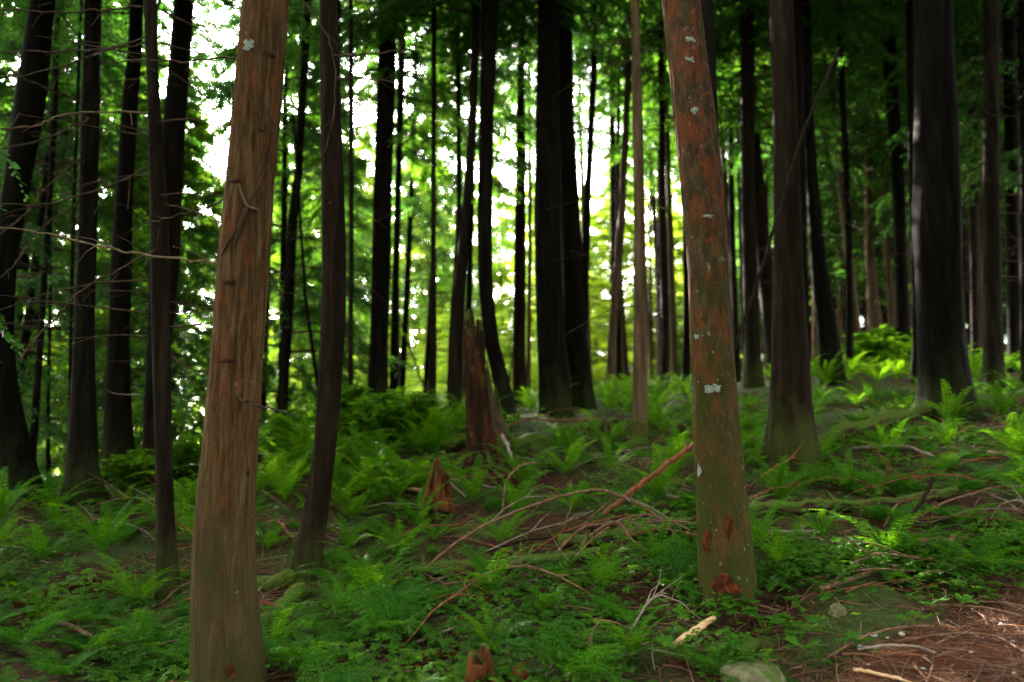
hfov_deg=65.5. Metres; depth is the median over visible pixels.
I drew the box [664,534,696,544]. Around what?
lacy fern
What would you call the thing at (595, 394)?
sword fern
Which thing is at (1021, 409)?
sword fern
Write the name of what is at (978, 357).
sword fern
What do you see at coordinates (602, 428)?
rotten stump
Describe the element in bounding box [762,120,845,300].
conifer tree
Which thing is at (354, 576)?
sword fern
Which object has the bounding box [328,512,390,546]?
sword fern
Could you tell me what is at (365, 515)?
fallen branch
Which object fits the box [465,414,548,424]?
fallen branch
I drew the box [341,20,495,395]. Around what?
conifer tree
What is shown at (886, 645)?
fallen branch
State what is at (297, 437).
sword fern
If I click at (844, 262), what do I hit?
conifer tree
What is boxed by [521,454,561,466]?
lacy fern
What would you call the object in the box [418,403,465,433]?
sword fern
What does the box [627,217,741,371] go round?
conifer tree
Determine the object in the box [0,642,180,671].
fallen branch
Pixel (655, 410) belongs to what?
sword fern
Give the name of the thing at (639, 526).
fallen branch
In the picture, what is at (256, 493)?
sword fern
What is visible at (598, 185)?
sky
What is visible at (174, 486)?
sword fern
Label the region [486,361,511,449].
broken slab
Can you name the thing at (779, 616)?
seedling
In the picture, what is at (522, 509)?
fallen branch
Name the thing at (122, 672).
lacy fern
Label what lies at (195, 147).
conifer tree
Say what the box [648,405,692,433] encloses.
sword fern
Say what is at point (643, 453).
lacy fern
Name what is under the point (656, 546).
sword fern
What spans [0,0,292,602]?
conifer tree
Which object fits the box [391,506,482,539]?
fallen branch
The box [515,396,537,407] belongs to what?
sword fern
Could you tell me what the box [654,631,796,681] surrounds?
lacy fern
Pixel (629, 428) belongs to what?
fallen branch
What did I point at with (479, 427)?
broken snag
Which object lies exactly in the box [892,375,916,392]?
sword fern
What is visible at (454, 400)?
sword fern
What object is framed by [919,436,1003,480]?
fallen branch
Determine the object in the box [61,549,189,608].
sword fern
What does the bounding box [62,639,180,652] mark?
fallen branch
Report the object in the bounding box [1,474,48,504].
sword fern
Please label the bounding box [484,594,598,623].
fallen branch
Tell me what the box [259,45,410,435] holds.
conifer tree
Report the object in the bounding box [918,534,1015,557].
lacy fern
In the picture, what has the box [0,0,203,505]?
conifer tree
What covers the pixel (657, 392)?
sword fern
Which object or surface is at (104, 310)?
conifer tree
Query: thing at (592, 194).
conifer tree
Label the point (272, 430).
sword fern
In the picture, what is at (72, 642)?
lacy fern
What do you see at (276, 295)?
conifer tree
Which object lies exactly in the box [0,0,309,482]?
conifer tree
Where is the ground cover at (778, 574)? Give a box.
[0,382,1023,681]
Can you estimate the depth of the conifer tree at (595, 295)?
35.26 m
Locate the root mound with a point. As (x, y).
(525, 438)
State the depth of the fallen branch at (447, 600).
5.34 m
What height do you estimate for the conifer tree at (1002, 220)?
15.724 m
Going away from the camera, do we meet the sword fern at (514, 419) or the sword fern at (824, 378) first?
the sword fern at (514, 419)
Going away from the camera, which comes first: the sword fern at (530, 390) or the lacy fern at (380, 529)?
the lacy fern at (380, 529)
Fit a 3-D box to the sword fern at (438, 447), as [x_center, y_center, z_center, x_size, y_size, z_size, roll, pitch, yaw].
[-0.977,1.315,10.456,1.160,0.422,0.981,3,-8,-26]
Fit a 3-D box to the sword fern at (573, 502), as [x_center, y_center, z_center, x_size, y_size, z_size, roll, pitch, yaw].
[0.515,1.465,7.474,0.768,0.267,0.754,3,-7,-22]
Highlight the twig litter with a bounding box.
[0,407,1023,681]
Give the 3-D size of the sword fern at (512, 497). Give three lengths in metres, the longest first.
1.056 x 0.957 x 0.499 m
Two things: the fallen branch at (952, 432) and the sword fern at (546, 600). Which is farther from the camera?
the fallen branch at (952, 432)
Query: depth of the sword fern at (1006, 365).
13.68 m
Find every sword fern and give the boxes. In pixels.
[0,466,60,521]
[0,513,54,543]
[0,524,98,562]
[0,534,29,547]
[0,552,37,577]
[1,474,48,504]
[5,579,90,621]
[6,497,98,527]
[9,476,110,508]
[29,513,104,536]
[34,488,154,554]
[41,464,104,482]
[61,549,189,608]
[94,478,149,504]
[113,492,194,522]
[115,464,182,488]
[127,496,258,543]
[134,470,197,512]
[140,470,197,508]
[142,483,193,499]
[170,588,349,646]
[176,449,308,492]
[179,474,280,504]
[188,489,290,514]
[255,515,297,548]
[256,455,311,490]
[257,446,348,500]
[257,451,303,489]
[257,458,291,473]
[258,412,299,453]
[258,421,282,453]
[258,437,313,473]
[259,409,305,445]
[259,413,349,465]
[259,417,283,446]
[259,421,282,448]
[259,432,296,451]
[260,412,347,432]
[260,445,312,462]
[264,453,365,479]
[266,406,348,442]
[272,410,346,442]
[272,422,392,459]
[284,485,342,510]
[284,534,450,601]
[286,422,356,451]
[290,463,408,501]
[296,413,359,434]
[296,484,392,520]
[296,568,397,618]
[297,539,405,584]
[305,424,405,472]
[310,458,396,487]
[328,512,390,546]
[336,430,430,466]
[336,446,415,492]
[338,426,410,452]
[339,415,357,434]
[343,473,425,505]
[346,420,409,449]
[348,515,446,557]
[351,441,452,486]
[351,452,442,498]
[353,453,408,485]
[364,479,455,526]
[369,406,463,435]
[380,460,468,491]
[381,415,450,453]
[384,425,421,449]
[385,389,448,402]
[389,395,453,434]
[399,514,474,539]
[403,405,464,441]
[404,425,465,455]
[411,543,581,597]
[415,449,494,477]
[418,397,465,428]
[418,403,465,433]
[422,453,517,500]
[426,396,464,412]
[435,388,465,422]
[441,603,546,654]
[459,510,548,540]
[470,466,557,516]
[471,443,569,483]
[491,577,594,609]
[497,433,540,458]
[503,404,536,428]
[503,436,617,475]
[508,417,619,454]
[515,386,537,404]
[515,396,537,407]
[516,386,537,408]
[517,387,537,410]
[532,482,621,510]
[544,543,664,588]
[565,420,646,443]
[569,435,650,468]
[571,407,626,434]
[582,603,678,655]
[592,380,632,402]
[593,381,600,401]
[594,374,655,394]
[595,380,628,400]
[596,387,654,404]
[597,382,631,410]
[598,443,694,500]
[601,393,631,413]
[604,374,666,392]
[610,387,690,419]
[615,369,654,387]
[616,514,696,563]
[624,373,678,395]
[624,384,691,407]
[631,429,693,476]
[632,426,692,451]
[648,371,684,394]
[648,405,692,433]
[649,374,686,394]
[649,376,680,401]
[652,375,691,393]
[655,376,691,394]
[662,405,692,421]
[665,432,769,454]
[670,381,691,409]
[673,494,782,519]
[678,442,693,459]
[683,404,765,426]
[738,388,769,409]
[739,406,767,424]
[740,396,836,420]
[740,410,766,441]
[741,417,764,452]
[743,441,791,465]
[745,455,845,499]
[749,496,798,544]
[751,515,829,569]
[779,496,864,536]
[795,449,890,493]
[803,505,975,552]
[811,346,860,385]
[811,353,837,375]
[812,378,838,400]
[813,390,845,419]
[814,408,837,424]
[817,351,879,378]
[818,421,872,458]
[828,376,900,403]
[832,385,888,407]
[836,416,927,457]
[844,350,900,375]
[844,358,867,370]
[845,420,904,441]
[847,358,906,381]
[856,356,896,376]
[865,359,910,379]
[868,345,911,371]
[874,390,915,404]
[880,357,910,370]
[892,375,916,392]
[896,379,1015,422]
[906,408,982,446]
[912,528,1023,575]
[935,412,1023,447]
[967,350,1019,368]
[968,356,982,378]
[969,352,1005,367]
[970,428,1023,454]
[972,373,996,387]
[974,384,1023,417]
[976,380,1023,396]
[979,412,1023,433]
[980,348,1019,369]
[981,451,1023,499]
[993,370,1023,391]
[993,404,1023,419]
[1005,359,1019,371]
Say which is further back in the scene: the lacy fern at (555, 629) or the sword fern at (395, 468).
the sword fern at (395, 468)
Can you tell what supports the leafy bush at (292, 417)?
on the ground at (890, 601)
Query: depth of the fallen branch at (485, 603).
5.56 m
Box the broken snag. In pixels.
[461,306,505,475]
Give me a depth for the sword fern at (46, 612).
6.10 m
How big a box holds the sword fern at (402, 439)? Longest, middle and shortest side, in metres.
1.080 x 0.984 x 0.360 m
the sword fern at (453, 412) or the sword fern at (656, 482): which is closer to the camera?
the sword fern at (656, 482)
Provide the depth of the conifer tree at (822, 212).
22.71 m
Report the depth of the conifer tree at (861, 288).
39.37 m
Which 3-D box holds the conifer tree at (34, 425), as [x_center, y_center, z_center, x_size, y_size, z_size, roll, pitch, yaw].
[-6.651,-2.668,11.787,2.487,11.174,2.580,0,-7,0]
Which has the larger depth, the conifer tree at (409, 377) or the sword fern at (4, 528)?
the conifer tree at (409, 377)
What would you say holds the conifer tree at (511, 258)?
on the ground at (890, 601)
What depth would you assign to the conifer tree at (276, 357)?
30.89 m
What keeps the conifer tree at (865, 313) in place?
on the ground at (890, 601)
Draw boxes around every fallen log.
[0,575,95,608]
[347,471,401,480]
[401,639,466,669]
[411,531,605,580]
[557,418,629,430]
[557,514,696,550]
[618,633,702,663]
[649,399,691,416]
[719,594,926,656]
[750,486,958,515]
[818,390,1023,450]
[919,535,969,548]
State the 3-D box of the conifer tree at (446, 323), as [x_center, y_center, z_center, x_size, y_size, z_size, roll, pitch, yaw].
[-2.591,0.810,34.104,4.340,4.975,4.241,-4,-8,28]
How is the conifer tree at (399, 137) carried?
on the ground at (890, 601)
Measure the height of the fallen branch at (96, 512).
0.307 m
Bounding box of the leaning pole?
[733,47,841,355]
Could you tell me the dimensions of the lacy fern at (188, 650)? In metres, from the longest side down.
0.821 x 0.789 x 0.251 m
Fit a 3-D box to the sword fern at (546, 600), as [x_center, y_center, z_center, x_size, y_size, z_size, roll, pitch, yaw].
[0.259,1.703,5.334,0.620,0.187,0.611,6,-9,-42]
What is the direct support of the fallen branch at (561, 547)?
on the ground at (890, 601)
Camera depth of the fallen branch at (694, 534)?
6.30 m
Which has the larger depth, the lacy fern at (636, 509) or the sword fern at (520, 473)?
the sword fern at (520, 473)
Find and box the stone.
[829,603,846,616]
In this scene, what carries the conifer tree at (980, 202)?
on the ground at (890, 601)
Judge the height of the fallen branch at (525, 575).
0.417 m
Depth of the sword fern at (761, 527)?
5.99 m
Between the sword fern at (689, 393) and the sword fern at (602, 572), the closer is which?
the sword fern at (602, 572)
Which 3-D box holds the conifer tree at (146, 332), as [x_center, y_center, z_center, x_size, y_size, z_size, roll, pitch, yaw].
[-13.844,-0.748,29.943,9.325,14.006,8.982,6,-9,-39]
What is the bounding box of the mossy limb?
[440,432,465,450]
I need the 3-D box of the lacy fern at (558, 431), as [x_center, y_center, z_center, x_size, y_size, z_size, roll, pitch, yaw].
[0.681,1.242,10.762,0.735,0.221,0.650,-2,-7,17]
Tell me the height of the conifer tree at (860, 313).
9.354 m
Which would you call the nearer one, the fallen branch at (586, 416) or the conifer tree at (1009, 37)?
the fallen branch at (586, 416)
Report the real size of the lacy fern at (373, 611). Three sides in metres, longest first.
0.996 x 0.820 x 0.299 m
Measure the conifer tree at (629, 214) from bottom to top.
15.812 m
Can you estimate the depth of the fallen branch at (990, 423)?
8.81 m
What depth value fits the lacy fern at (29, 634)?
5.48 m
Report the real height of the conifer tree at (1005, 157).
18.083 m
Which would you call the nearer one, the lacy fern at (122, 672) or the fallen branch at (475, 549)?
the lacy fern at (122, 672)
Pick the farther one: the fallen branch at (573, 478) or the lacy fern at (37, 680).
the fallen branch at (573, 478)
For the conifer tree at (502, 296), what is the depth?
44.57 m
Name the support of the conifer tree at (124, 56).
on the ground at (890, 601)
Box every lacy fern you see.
[0,600,40,623]
[0,607,115,645]
[0,665,30,681]
[2,644,121,675]
[25,676,48,681]
[28,626,142,651]
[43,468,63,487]
[54,591,145,625]
[63,650,184,681]
[84,517,152,533]
[87,518,148,545]
[89,504,129,517]
[90,614,189,652]
[100,606,185,632]
[104,481,120,491]
[134,626,189,668]
[144,529,187,540]
[152,593,189,623]
[158,616,290,667]
[171,605,266,644]
[173,467,179,477]
[180,563,190,577]
[189,521,273,538]
[263,636,364,670]
[281,517,299,527]
[290,620,378,650]
[296,649,401,681]
[318,577,455,640]
[323,549,356,563]
[357,520,394,533]
[376,666,442,681]
[380,585,468,606]
[407,582,456,593]
[415,654,515,681]
[478,491,516,510]
[485,622,676,681]
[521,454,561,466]
[521,554,577,577]
[529,618,592,639]
[540,425,581,439]
[554,479,601,493]
[564,449,607,461]
[577,589,680,621]
[601,440,640,453]
[617,538,700,600]
[625,412,673,428]
[625,500,667,515]
[630,447,658,455]
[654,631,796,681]
[658,484,695,506]
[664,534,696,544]
[742,419,765,428]
[770,463,832,483]
[835,495,959,523]
[839,408,874,420]
[855,469,882,480]
[856,473,949,493]
[866,459,893,467]
[902,424,925,434]
[905,447,987,471]
[910,442,946,451]
[916,425,961,438]
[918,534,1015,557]
[920,414,968,428]
[920,467,1000,490]
[923,503,1014,523]
[942,439,1001,458]
[949,425,997,440]
[960,453,1023,482]
[960,524,1023,550]
[964,435,989,444]
[972,507,1023,530]
[988,475,1023,491]
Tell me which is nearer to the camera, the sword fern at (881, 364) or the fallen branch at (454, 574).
the fallen branch at (454, 574)
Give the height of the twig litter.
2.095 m
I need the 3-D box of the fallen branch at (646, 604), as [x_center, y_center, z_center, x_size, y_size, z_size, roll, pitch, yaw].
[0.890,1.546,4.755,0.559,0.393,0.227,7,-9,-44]
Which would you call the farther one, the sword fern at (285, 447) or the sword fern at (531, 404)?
the sword fern at (531, 404)
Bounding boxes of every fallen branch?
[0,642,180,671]
[5,511,34,522]
[12,508,132,520]
[31,517,153,537]
[35,611,109,643]
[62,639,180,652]
[70,470,183,518]
[74,500,155,540]
[75,515,179,520]
[95,508,190,514]
[140,511,192,553]
[149,503,300,558]
[161,581,190,604]
[165,597,189,607]
[180,564,190,573]
[182,601,309,624]
[184,583,286,603]
[185,577,273,599]
[256,558,334,569]
[259,519,294,537]
[259,575,446,605]
[260,478,286,509]
[266,623,463,658]
[323,514,400,555]
[326,507,456,530]
[348,669,434,675]
[364,496,461,507]
[365,494,406,503]
[369,571,475,584]
[375,468,483,490]
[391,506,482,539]
[399,556,494,648]
[414,575,549,623]
[418,563,518,585]
[425,488,685,568]
[439,446,503,479]
[441,565,569,647]
[443,542,514,557]
[448,549,592,601]
[450,478,496,496]
[456,535,522,555]
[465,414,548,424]
[468,531,588,609]
[471,497,594,558]
[472,518,656,558]
[484,484,552,527]
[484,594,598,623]
[501,434,511,457]
[501,462,537,511]
[503,527,654,587]
[507,417,607,426]
[513,418,595,438]
[519,476,578,520]
[520,487,545,501]
[533,477,640,552]
[538,523,618,571]
[542,462,586,512]
[554,406,629,429]
[572,513,696,559]
[578,416,669,446]
[579,618,634,656]
[580,520,654,557]
[585,417,685,462]
[603,441,693,513]
[603,520,696,544]
[605,547,685,580]
[606,419,667,431]
[610,528,696,548]
[611,432,689,480]
[618,518,674,520]
[624,424,691,428]
[624,495,817,533]
[626,570,702,635]
[642,481,689,508]
[737,598,778,611]
[748,480,796,498]
[753,475,926,506]
[760,441,803,477]
[788,578,961,610]
[817,559,962,592]
[822,454,986,476]
[823,513,919,520]
[826,625,931,658]
[831,521,979,583]
[835,425,901,445]
[840,451,963,460]
[849,442,991,493]
[850,393,890,413]
[852,444,936,458]
[853,668,910,681]
[857,644,935,653]
[860,440,1002,481]
[869,476,934,558]
[870,651,927,657]
[883,500,931,526]
[887,486,1023,531]
[892,570,951,583]
[895,425,1008,439]
[896,632,1001,641]
[912,483,1023,519]
[913,492,1023,523]
[915,416,1005,441]
[918,442,961,455]
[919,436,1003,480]
[927,604,1022,617]
[938,402,1023,444]
[989,486,1023,517]
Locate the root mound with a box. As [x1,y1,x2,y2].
[502,432,559,458]
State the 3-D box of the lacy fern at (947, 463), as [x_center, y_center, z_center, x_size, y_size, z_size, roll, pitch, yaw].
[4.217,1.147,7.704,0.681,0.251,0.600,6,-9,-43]
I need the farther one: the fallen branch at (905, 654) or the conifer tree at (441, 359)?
the conifer tree at (441, 359)
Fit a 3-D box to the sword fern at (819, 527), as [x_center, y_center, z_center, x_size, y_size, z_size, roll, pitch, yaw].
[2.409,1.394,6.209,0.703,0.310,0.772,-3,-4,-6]
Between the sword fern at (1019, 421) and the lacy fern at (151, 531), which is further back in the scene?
the sword fern at (1019, 421)
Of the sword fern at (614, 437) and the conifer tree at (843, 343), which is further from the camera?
the conifer tree at (843, 343)
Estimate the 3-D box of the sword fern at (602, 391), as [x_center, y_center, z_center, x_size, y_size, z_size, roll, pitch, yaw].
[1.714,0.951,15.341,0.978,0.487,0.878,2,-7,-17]
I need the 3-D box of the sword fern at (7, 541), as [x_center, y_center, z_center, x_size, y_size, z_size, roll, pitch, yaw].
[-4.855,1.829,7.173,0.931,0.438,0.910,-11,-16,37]
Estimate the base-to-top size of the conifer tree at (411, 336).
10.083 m
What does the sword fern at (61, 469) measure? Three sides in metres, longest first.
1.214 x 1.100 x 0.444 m
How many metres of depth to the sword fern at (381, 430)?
10.29 m
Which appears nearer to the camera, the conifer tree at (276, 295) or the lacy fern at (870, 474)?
the lacy fern at (870, 474)
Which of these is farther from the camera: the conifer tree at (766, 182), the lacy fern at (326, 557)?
the conifer tree at (766, 182)
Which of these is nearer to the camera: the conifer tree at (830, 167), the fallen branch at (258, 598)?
the fallen branch at (258, 598)
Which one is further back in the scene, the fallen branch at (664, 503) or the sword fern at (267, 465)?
the sword fern at (267, 465)
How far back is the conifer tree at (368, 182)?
51.44 m
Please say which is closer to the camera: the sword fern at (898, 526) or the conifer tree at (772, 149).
the sword fern at (898, 526)
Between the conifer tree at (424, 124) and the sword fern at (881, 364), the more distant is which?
the conifer tree at (424, 124)
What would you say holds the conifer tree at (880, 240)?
on the ground at (890, 601)
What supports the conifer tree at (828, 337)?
on the ground at (890, 601)
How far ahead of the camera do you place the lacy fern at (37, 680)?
4.50 m
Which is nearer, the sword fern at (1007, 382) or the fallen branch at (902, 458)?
the fallen branch at (902, 458)
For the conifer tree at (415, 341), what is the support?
on the ground at (890, 601)
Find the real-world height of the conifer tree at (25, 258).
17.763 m
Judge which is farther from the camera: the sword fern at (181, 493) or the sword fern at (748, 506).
the sword fern at (181, 493)
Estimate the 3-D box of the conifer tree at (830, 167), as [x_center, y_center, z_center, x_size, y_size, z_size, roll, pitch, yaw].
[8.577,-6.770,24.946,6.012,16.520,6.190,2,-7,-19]
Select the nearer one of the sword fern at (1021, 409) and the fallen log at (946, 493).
the fallen log at (946, 493)
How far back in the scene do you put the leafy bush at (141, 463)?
9.72 m
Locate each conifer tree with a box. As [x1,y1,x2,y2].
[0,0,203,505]
[0,0,204,484]
[0,0,234,500]
[0,0,289,318]
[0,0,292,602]
[0,0,300,681]
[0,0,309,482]
[0,1,141,482]
[0,1,216,360]
[0,2,142,460]
[0,2,184,430]
[0,135,60,420]
[0,149,28,355]
[2,111,102,466]
[5,39,105,482]
[22,27,198,484]
[22,56,278,466]
[37,15,204,487]
[38,143,277,478]
[39,91,277,476]
[50,191,271,464]
[51,138,197,474]
[52,109,295,458]
[68,0,82,422]
[103,0,319,485]
[130,0,416,441]
[144,0,413,444]
[175,16,372,439]
[178,0,390,409]
[190,165,315,441]
[209,208,290,361]
[257,0,411,625]
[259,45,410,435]
[266,0,414,435]
[266,368,314,412]
[267,194,355,410]
[267,384,310,420]
[268,174,359,401]
[268,186,412,405]
[268,346,305,433]
[269,0,370,437]
[269,0,396,413]
[269,206,313,406]
[271,100,403,339]
[280,0,528,392]
[283,0,510,405]
[290,145,422,407]
[292,114,317,391]
[298,0,647,422]
[303,22,463,370]
[314,170,439,390]
[316,0,662,421]
[318,123,419,383]
[340,0,537,401]
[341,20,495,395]
[343,34,453,394]
[344,327,446,394]
[357,181,424,374]
[359,198,478,410]
[364,111,444,409]
[369,61,479,392]
[388,197,473,382]
[392,14,536,400]
[392,139,439,379]
[400,162,455,368]
[400,278,450,388]
[404,0,631,406]
[405,24,515,392]
[405,308,449,410]
[406,236,508,393]
[406,303,488,394]
[407,184,531,393]
[407,335,448,410]
[408,189,447,378]
[410,190,509,375]
[415,338,508,399]
[436,0,658,409]
[436,329,535,393]
[436,352,492,402]
[437,2,611,339]
[440,312,537,388]
[445,0,661,417]
[446,4,460,406]
[446,173,537,390]
[449,57,586,348]
[473,188,536,392]
[487,289,536,387]
[492,292,602,380]
[497,213,603,365]
[498,178,535,394]
[503,190,594,392]
[504,2,733,387]
[505,190,536,391]
[506,320,537,387]
[511,338,606,389]
[526,51,531,394]
[531,276,658,376]
[533,4,622,388]
[533,195,606,390]
[534,299,632,384]
[535,302,632,391]
[546,0,729,451]
[573,0,678,385]
[573,1,649,329]
[574,19,668,332]
[578,71,653,380]
[579,192,626,323]
[584,95,646,380]
[588,0,758,393]
[589,160,677,373]
[589,205,681,376]
[590,178,655,376]
[590,230,630,352]
[590,308,655,384]
[592,0,827,317]
[592,293,690,380]
[595,165,682,371]
[602,286,690,371]
[606,57,677,334]
[611,0,906,370]
[620,68,676,381]
[620,113,677,371]
[620,132,677,332]
[621,52,681,347]
[625,211,681,304]
[625,275,690,377]
[626,13,681,377]
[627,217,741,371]
[628,31,682,381]
[628,155,739,363]
[630,98,682,378]
[639,0,872,388]
[642,61,741,304]
[642,62,682,376]
[648,0,900,379]
[653,60,735,216]
[654,8,772,376]
[654,134,740,308]
[655,183,740,367]
[655,309,741,371]
[661,0,758,613]
[674,210,681,294]
[677,274,762,366]
[678,202,834,365]
[679,184,845,343]
[682,208,690,393]
[701,0,718,138]
[714,0,880,385]
[716,0,1000,363]
[717,59,767,381]
[722,0,905,370]
[724,57,848,268]
[725,53,887,293]
[725,110,835,367]
[734,54,772,374]
[734,103,880,296]
[737,192,860,264]
[739,102,890,360]
[755,0,1017,371]
[756,0,824,475]
[760,280,862,350]
[761,62,864,317]
[761,303,861,355]
[762,65,768,221]
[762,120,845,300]
[769,93,890,314]
[806,141,911,323]
[806,150,851,312]
[807,2,908,377]
[807,56,858,354]
[815,26,910,330]
[816,28,906,330]
[817,99,888,339]
[819,61,968,297]
[820,53,1004,291]
[824,125,905,333]
[825,171,906,309]
[826,193,891,317]
[829,212,890,324]
[830,266,862,358]
[833,136,873,309]
[834,0,1023,292]
[842,255,893,331]
[843,238,963,316]
[847,41,1005,304]
[851,1,1004,369]
[852,200,908,281]
[856,150,1005,251]
[858,0,1023,391]
[859,39,1000,307]
[859,114,1003,353]
[860,0,1019,372]
[861,95,912,344]
[868,44,1019,307]
[882,0,1023,382]
[899,55,1004,355]
[905,5,1019,229]
[906,0,916,383]
[912,0,986,422]
[956,45,1019,192]
[958,84,1003,145]
[960,135,1004,216]
[963,188,1018,243]
[964,196,1019,350]
[964,313,968,355]
[965,195,1019,283]
[967,307,1006,343]
[1001,225,1005,275]
[1001,232,1006,348]
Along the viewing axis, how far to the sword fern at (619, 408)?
12.93 m
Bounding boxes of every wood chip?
[407,487,421,491]
[673,616,716,646]
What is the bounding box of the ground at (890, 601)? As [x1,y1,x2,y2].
[0,351,1023,681]
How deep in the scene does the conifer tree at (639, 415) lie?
10.14 m
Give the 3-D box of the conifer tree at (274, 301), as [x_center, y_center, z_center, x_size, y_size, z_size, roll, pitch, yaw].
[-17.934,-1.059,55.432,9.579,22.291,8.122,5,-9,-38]
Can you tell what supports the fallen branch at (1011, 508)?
on the ground at (890, 601)
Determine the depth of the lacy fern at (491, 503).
8.05 m
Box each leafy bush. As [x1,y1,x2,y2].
[99,448,154,488]
[172,428,202,481]
[264,408,315,434]
[306,382,372,433]
[339,389,411,442]
[368,386,445,437]
[841,333,912,369]
[854,324,912,362]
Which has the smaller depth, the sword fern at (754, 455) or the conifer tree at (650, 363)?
the sword fern at (754, 455)
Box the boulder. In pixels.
[720,660,785,681]
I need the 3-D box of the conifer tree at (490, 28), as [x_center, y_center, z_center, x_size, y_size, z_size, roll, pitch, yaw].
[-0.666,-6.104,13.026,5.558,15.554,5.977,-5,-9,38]
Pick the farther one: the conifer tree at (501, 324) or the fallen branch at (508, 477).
the conifer tree at (501, 324)
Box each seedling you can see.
[653,626,719,662]
[719,597,761,621]
[739,606,802,634]
[771,615,819,640]
[784,629,841,667]
[814,627,865,650]
[893,610,941,625]
[918,592,973,619]
[950,577,1002,604]
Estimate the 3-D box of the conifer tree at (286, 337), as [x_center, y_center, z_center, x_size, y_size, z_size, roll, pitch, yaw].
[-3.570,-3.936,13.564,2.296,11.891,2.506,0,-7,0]
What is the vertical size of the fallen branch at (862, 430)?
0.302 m
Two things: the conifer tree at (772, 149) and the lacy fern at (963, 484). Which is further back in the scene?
the conifer tree at (772, 149)
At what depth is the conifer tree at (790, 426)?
8.50 m
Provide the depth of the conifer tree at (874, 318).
24.41 m
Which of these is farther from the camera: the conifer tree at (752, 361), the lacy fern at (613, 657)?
the conifer tree at (752, 361)
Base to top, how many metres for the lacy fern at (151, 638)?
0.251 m
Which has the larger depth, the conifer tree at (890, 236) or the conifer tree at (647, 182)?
the conifer tree at (647, 182)
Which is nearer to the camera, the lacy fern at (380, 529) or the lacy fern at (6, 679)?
the lacy fern at (6, 679)
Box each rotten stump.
[419,452,456,521]
[464,642,527,681]
[597,418,611,441]
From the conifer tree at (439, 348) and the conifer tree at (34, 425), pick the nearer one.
the conifer tree at (34, 425)
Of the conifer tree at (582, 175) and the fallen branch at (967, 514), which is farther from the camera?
the conifer tree at (582, 175)
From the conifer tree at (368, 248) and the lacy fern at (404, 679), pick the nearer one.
the lacy fern at (404, 679)
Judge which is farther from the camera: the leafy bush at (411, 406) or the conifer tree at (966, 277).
the conifer tree at (966, 277)
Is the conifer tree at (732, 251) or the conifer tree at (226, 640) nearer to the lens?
the conifer tree at (226, 640)
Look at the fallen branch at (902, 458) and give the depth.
8.25 m
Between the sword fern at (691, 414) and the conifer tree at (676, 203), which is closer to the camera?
the sword fern at (691, 414)
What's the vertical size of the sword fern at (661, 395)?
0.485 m
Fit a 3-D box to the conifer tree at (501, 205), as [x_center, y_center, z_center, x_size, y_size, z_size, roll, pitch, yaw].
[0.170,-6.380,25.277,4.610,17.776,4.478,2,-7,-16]
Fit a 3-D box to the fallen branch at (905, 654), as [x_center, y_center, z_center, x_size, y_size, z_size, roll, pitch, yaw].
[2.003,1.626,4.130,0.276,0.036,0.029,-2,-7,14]
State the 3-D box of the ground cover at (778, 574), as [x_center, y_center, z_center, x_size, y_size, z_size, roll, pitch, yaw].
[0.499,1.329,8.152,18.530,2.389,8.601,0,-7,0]
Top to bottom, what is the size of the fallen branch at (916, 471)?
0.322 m
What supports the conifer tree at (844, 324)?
on the ground at (890, 601)
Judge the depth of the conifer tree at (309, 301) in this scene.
50.12 m
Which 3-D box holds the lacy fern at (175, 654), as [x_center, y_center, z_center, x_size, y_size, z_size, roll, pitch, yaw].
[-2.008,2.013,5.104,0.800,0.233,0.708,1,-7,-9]
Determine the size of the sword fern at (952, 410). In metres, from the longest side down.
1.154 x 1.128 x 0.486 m
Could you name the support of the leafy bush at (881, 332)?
on the ground at (890, 601)
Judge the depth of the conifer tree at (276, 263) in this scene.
19.42 m
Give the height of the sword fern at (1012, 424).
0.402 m
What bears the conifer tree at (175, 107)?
on the ground at (890, 601)
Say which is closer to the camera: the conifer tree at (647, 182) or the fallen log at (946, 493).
the fallen log at (946, 493)
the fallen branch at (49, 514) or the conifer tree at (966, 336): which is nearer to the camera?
the fallen branch at (49, 514)
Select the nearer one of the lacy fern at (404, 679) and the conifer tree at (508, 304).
the lacy fern at (404, 679)
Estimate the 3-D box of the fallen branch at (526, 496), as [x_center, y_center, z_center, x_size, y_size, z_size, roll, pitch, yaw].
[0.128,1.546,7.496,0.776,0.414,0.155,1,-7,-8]
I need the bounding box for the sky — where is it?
[3,2,1005,427]
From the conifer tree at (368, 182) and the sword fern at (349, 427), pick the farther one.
the conifer tree at (368, 182)
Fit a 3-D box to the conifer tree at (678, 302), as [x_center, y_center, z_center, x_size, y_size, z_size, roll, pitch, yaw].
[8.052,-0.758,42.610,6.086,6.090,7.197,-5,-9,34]
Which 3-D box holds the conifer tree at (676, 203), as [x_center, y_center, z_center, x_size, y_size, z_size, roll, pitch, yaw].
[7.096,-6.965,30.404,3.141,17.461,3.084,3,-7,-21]
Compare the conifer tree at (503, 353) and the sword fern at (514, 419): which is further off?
the conifer tree at (503, 353)
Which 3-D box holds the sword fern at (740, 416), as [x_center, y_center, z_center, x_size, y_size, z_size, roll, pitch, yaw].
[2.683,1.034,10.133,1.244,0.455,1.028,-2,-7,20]
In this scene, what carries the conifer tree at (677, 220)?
on the ground at (890, 601)
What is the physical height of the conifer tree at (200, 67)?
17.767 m
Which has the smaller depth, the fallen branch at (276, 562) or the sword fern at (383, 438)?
the fallen branch at (276, 562)
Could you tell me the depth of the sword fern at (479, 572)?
5.71 m
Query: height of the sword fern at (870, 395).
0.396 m
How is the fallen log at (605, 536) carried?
on the ground at (890, 601)

